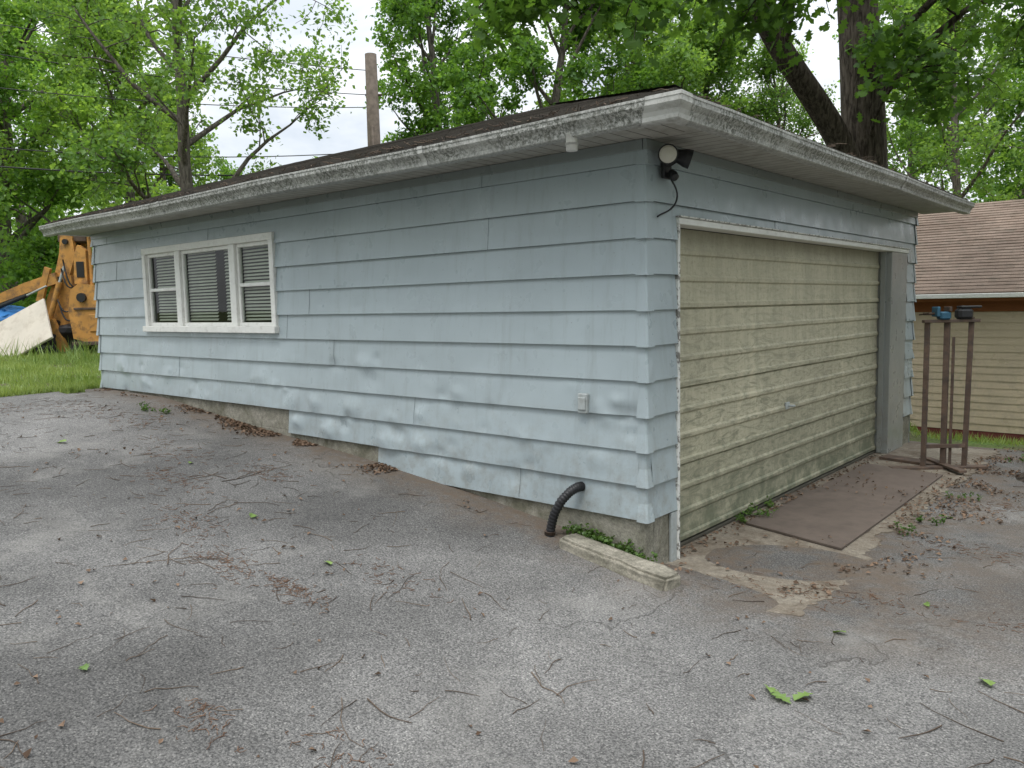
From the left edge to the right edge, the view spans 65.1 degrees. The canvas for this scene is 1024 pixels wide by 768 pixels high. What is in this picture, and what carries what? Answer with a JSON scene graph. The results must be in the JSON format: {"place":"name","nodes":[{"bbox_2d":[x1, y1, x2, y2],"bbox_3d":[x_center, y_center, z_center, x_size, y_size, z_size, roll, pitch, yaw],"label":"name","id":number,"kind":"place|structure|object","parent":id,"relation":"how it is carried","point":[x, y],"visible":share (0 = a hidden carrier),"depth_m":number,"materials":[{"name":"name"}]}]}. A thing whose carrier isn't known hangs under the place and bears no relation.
{"place":"outdoors","nodes":[
{"label":"outdoors","id":0,"kind":"place"},
{"bbox_2d":[0,305,24,320],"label":"blue tarp","id":1,"kind":"object","parent":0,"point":[8,311],"visible":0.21,"depth_m":17.90,"materials":[{"name":"plastic"}]},
{"bbox_2d":[0,387,1023,767],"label":"asphalt driveway","id":2,"kind":"structure","parent":0,"point":[604,717],"depth_m":4.07,"materials":[{"name":"grey asphalt"}]},
{"bbox_2d":[139,401,170,412],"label":"weeds","id":3,"kind":"object","parent":2,"relation":"on","point":[146,408],"visible":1,"depth_m":8.56,"materials":[{"name":"green plant"}]},
{"bbox_2d":[0,392,1023,767],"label":"fallen twigs","id":4,"kind":"object","parent":2,"relation":"on","point":[372,598],"visible":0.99,"depth_m":4.21,"materials":[{"name":"brown wood"}]},
{"bbox_2d":[0,398,1023,767],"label":"fallen catkins","id":5,"kind":"object","parent":2,"relation":"on","point":[392,566],"visible":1,"depth_m":4.72,"materials":[{"name":"brown plant"}]},
{"bbox_2d":[0,388,1023,767],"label":"leaf litter","id":6,"kind":"object","parent":2,"relation":"on","point":[244,426],"visible":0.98,"depth_m":6.73,"materials":[{"name":"brown plant"}]},
{"bbox_2d":[57,439,994,702],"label":"fallen green leaves","id":7,"kind":"object","parent":2,"relation":"on","point":[777,694],"visible":1,"depth_m":3.54,"materials":[{"name":"green plant"}]},
{"bbox_2d":[561,520,657,562],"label":"weeds","id":8,"kind":"object","parent":2,"relation":"on","point":[591,533],"visible":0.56,"depth_m":5.31,"materials":[{"name":"green plant"}]},
{"bbox_2d":[559,533,680,591],"bbox_3d":[0.670,1.143,5.100,0.839,0.150,0.209,14,14,40],"label":"concrete curb block","id":9,"kind":"object","parent":2,"relation":"on","point":[658,576],"depth_m":5.01,"materials":[{"name":"beige concrete"}]},
{"bbox_2d":[734,495,779,523],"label":"weeds","id":10,"kind":"object","parent":2,"relation":"on","point":[740,516],"visible":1,"depth_m":6.49,"materials":[{"name":"green plant"}]},
{"bbox_2d":[665,443,1000,616],"bbox_3d":[3.132,1.058,7.098,1.242,0.112,6.194,4,7,41],"label":"concrete apron","id":11,"kind":"object","parent":2,"relation":"on","point":[859,547],"visible":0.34,"depth_m":5.87,"materials":[{"name":"beige concrete"}]},
{"bbox_2d":[746,463,942,549],"bbox_3d":[3.011,0.997,7.039,0.810,0.014,3.130,4,7,41],"label":"steel plate","id":12,"kind":"object","parent":11,"relation":"on","point":[841,515],"visible":1,"depth_m":6.73,"materials":[{"name":"metal"}]},
{"bbox_2d":[879,454,936,464],"bbox_3d":[4.259,0.818,8.593,0.204,0.026,0.599,-5,7,-36],"label":"wooden plank","id":13,"kind":"object","parent":11,"relation":"on","point":[903,459],"visible":0.71,"depth_m":8.61,"materials":[{"name":"wood"}]},
{"bbox_2d":[888,305,987,472],"bbox_3d":[4.351,0.045,8.150,0.803,1.665,0.696,4,7,41],"label":"vise stand","id":14,"kind":"object","parent":11,"relation":"on","point":[963,313],"visible":0.98,"depth_m":8.15,"materials":[{"name":"metal"}]},
{"bbox_2d":[893,454,1023,535],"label":"weeds","id":15,"kind":"object","parent":2,"relation":"on","point":[920,519],"visible":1,"depth_m":6.24,"materials":[{"name":"green plant"}]},
{"bbox_2d":[0,345,1023,450],"bbox_3d":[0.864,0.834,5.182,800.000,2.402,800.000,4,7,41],"label":"ground","id":16,"kind":"structure","parent":0,"point":[970,443],"depth_m":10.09,"materials":[{"name":"green plant"}]},
{"bbox_2d":[0,13,24,252],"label":"maple tree","id":17,"kind":"object","parent":16,"relation":"on","point":[2,140],"visible":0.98,"depth_m":18.47,"materials":[{"name":"green plant"}]},
{"bbox_2d":[0,298,52,356],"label":"leaning board","id":18,"kind":"object","parent":16,"relation":"on","point":[30,324],"visible":0.9,"depth_m":17.27,"materials":[{"name":"white wood"}]},
{"bbox_2d":[0,227,94,321],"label":"undergrowth","id":19,"kind":"object","parent":16,"relation":"on","point":[11,278],"visible":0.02,"depth_m":22.58,"materials":[{"name":"green plant"}]},
{"bbox_2d":[0,235,98,353],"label":"backhoe loader","id":20,"kind":"object","parent":16,"relation":"on","point":[70,297],"visible":0.37,"depth_m":17.85,"materials":[{"name":"orange paint"}]},
{"bbox_2d":[0,336,99,364],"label":"tall weeds","id":21,"kind":"object","parent":16,"relation":"on","point":[75,347],"visible":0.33,"depth_m":16.17,"materials":[{"name":"green plant"}]},
{"bbox_2d":[5,20,106,299],"bbox_3d":[-20.826,-9.343,31.943,8.119,15.685,10.631,18,20,73],"label":"maple tree","id":22,"kind":"object","parent":16,"relation":"on","point":[50,215],"visible":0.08,"depth_m":30.98,"materials":[{"name":"green plant"}]},
{"bbox_2d":[32,324,93,353],"bbox_3d":[-10.471,-1.211,18.565,1.700,1.065,1.869,-4,6,-27],"label":"scrap pile","id":23,"kind":"object","parent":16,"relation":"on","point":[65,331],"visible":0.16,"depth_m":17.89,"materials":[{"name":"black plastic"}]},
{"bbox_2d":[0,0,148,304],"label":"maple tree","id":24,"kind":"object","parent":16,"relation":"on","point":[53,192],"visible":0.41,"depth_m":23.52,"materials":[{"name":"green plant"}]},
{"bbox_2d":[0,0,228,268],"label":"maple tree","id":25,"kind":"object","parent":16,"relation":"on","point":[87,107],"visible":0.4,"depth_m":22.84,"materials":[{"name":"green plant"}]},
{"bbox_2d":[81,67,246,208],"bbox_3d":[-13.992,-7.268,32.585,5.648,10.911,7.396,-1,6,5],"label":"maple tree","id":26,"kind":"object","parent":16,"relation":"on","point":[170,181],"visible":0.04,"depth_m":33.12,"materials":[{"name":"green plant"}]},
{"bbox_2d":[11,156,316,302],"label":"distant treeline","id":27,"kind":"object","parent":16,"relation":"on","point":[86,210],"depth_m":48.15,"materials":[{"name":"green plant"}]},
{"bbox_2d":[11,0,357,212],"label":"locust tree","id":28,"kind":"object","parent":16,"relation":"on","point":[176,11],"visible":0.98,"depth_m":16.69,"materials":[{"name":"green plant"}]},
{"bbox_2d":[365,53,381,145],"bbox_3d":[-3.484,-4.447,20.650,0.405,7.802,0.380,4,7,41],"label":"utility pole","id":29,"kind":"object","parent":16,"relation":"on","point":[372,108],"visible":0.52,"depth_m":20.27,"materials":[{"name":"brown wood"}]},
{"bbox_2d":[0,24,365,175],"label":"power lines","id":30,"kind":"object","parent":29,"relation":"attached to","point":[149,101],"visible":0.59,"depth_m":18.67,"materials":[{"name":"black rubber"}]},
{"bbox_2d":[363,0,524,142],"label":"maple tree","id":31,"kind":"object","parent":16,"relation":"on","point":[409,15],"visible":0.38,"depth_m":25.50,"materials":[{"name":"green plant"}]},
{"bbox_2d":[38,84,974,563],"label":"garage","id":32,"kind":"structure","parent":16,"relation":"on","point":[536,312],"depth_m":6.34,"materials":[{"name":"blue wood"}]},
{"bbox_2d":[544,481,584,536],"bbox_3d":[0.368,0.861,5.456,0.297,0.383,0.118,-2,6,-11],"label":"drain hose","id":33,"kind":"object","parent":32,"relation":"attached to","point":[565,497],"visible":1,"depth_m":5.42,"materials":[{"name":"black plastic"}]},
{"bbox_2d":[653,513,668,563],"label":"foundation","id":34,"kind":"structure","parent":32,"relation":"in","point":[661,524],"depth_m":5.36,"materials":[{"name":"concrete"}]},
{"bbox_2d":[657,144,693,216],"bbox_3d":[1.020,-1.263,5.007,0.211,0.430,0.264,4,7,41],"label":"flood light","id":35,"kind":"object","parent":32,"relation":"attached to","point":[670,156],"visible":1,"depth_m":4.96,"materials":[{"name":"black plastic"}]},
{"bbox_2d":[680,229,879,540],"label":"garage door panels","id":36,"kind":"structure","parent":32,"relation":"in","point":[766,324],"depth_m":6.79,"materials":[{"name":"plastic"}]},
{"bbox_2d":[902,415,908,444],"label":"foundation","id":37,"kind":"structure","parent":32,"relation":"in","point":[905,437],"depth_m":9.69,"materials":[{"name":"concrete"}]},
{"bbox_2d":[418,0,679,127],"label":"maple tree","id":38,"kind":"object","parent":16,"relation":"on","point":[531,63],"visible":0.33,"depth_m":23.60,"materials":[{"name":"green plant"}]},
{"bbox_2d":[532,0,727,109],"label":"maple tree","id":39,"kind":"object","parent":16,"relation":"on","point":[609,32],"visible":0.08,"depth_m":26.50,"materials":[{"name":"green plant"}]},
{"bbox_2d":[627,5,783,126],"bbox_3d":[6.158,-6.526,26.075,7.425,11.739,6.207,-2,6,-11],"label":"maple tree","id":40,"kind":"object","parent":16,"relation":"on","point":[710,61],"visible":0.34,"depth_m":24.58,"materials":[{"name":"green plant"}]},
{"bbox_2d":[460,0,1023,167],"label":"oak tree","id":41,"kind":"object","parent":16,"relation":"on","point":[869,56],"visible":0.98,"depth_m":11.03,"materials":[{"name":"green plant"}]},
{"bbox_2d":[739,38,840,144],"bbox_3d":[8.565,-5.537,24.966,5.996,11.393,6.564,-1,6,-1],"label":"locust tree","id":42,"kind":"object","parent":16,"relation":"on","point":[784,94],"visible":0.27,"depth_m":25.34,"materials":[{"name":"green plant"}]},
{"bbox_2d":[832,0,1023,202],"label":"maple tree","id":43,"kind":"object","parent":16,"relation":"on","point":[1018,108],"visible":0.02,"depth_m":24.40,"materials":[{"name":"green plant"}]},
{"bbox_2d":[878,0,1023,201],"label":"locust tree","id":44,"kind":"object","parent":16,"relation":"on","point":[952,157],"visible":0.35,"depth_m":20.61,"materials":[{"name":"green plant"}]},
{"bbox_2d":[911,426,1023,443],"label":"grass","id":45,"kind":"structure","parent":16,"relation":"on","point":[983,433],"depth_m":13.88,"materials":[{"name":"green plant"}]},
{"bbox_2d":[937,18,1023,199],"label":"maple tree","id":46,"kind":"object","parent":16,"relation":"on","point":[999,159],"visible":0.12,"depth_m":29.87,"materials":[{"name":"green plant"}]},
{"bbox_2d":[957,0,1023,481],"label":"oak tree","id":47,"kind":"object","parent":16,"relation":"on","point":[973,7],"visible":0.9,"depth_m":7.47,"materials":[{"name":"green plant"}]},
{"bbox_2d":[982,33,1023,201],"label":"maple tree","id":48,"kind":"object","parent":16,"relation":"on","point":[1019,169],"visible":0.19,"depth_m":23.43,"materials":[{"name":"green plant"}]},
{"bbox_2d":[10,0,1023,232],"label":"sky","id":49,"kind":"structure","parent":0,"point":[351,134],"materials":[{"name":"white"}]},
{"bbox_3d":[8.459,-1.377,13.086,15.600,0.015,0.314,4,7,41],"label":"eave","id":50,"kind":"object","parent":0,"visible":0},
{"bbox_2d":[916,292,1023,298],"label":"gutter","id":51,"kind":"object","parent":50,"relation":"attached to","point":[973,295],"depth_m":13.40,"materials":[{"name":"white paint"}]},
{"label":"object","id":52,"kind":"object","parent":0,"visible":0},
{"bbox_2d":[910,311,1023,433],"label":"siding front","id":53,"kind":"object","parent":52,"relation":"attached to","point":[997,395],"visible":0.25,"depth_m":13.81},
{"bbox_2d":[914,300,1023,311],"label":"trim band","id":54,"kind":"object","parent":53,"relation":"attached to","point":[1003,305],"depth_m":13.71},
{"bbox_2d":[915,199,1023,294],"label":"roof front","id":55,"kind":"structure","parent":52,"relation":"on","point":[979,248],"depth_m":14.85,"materials":[{"name":"beige"}]},
{"bbox_2d":[916,297,1023,301],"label":"eave fascia","id":56,"kind":"structure","parent":55,"relation":"attached to","point":[971,299],"depth_m":13.49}
]}

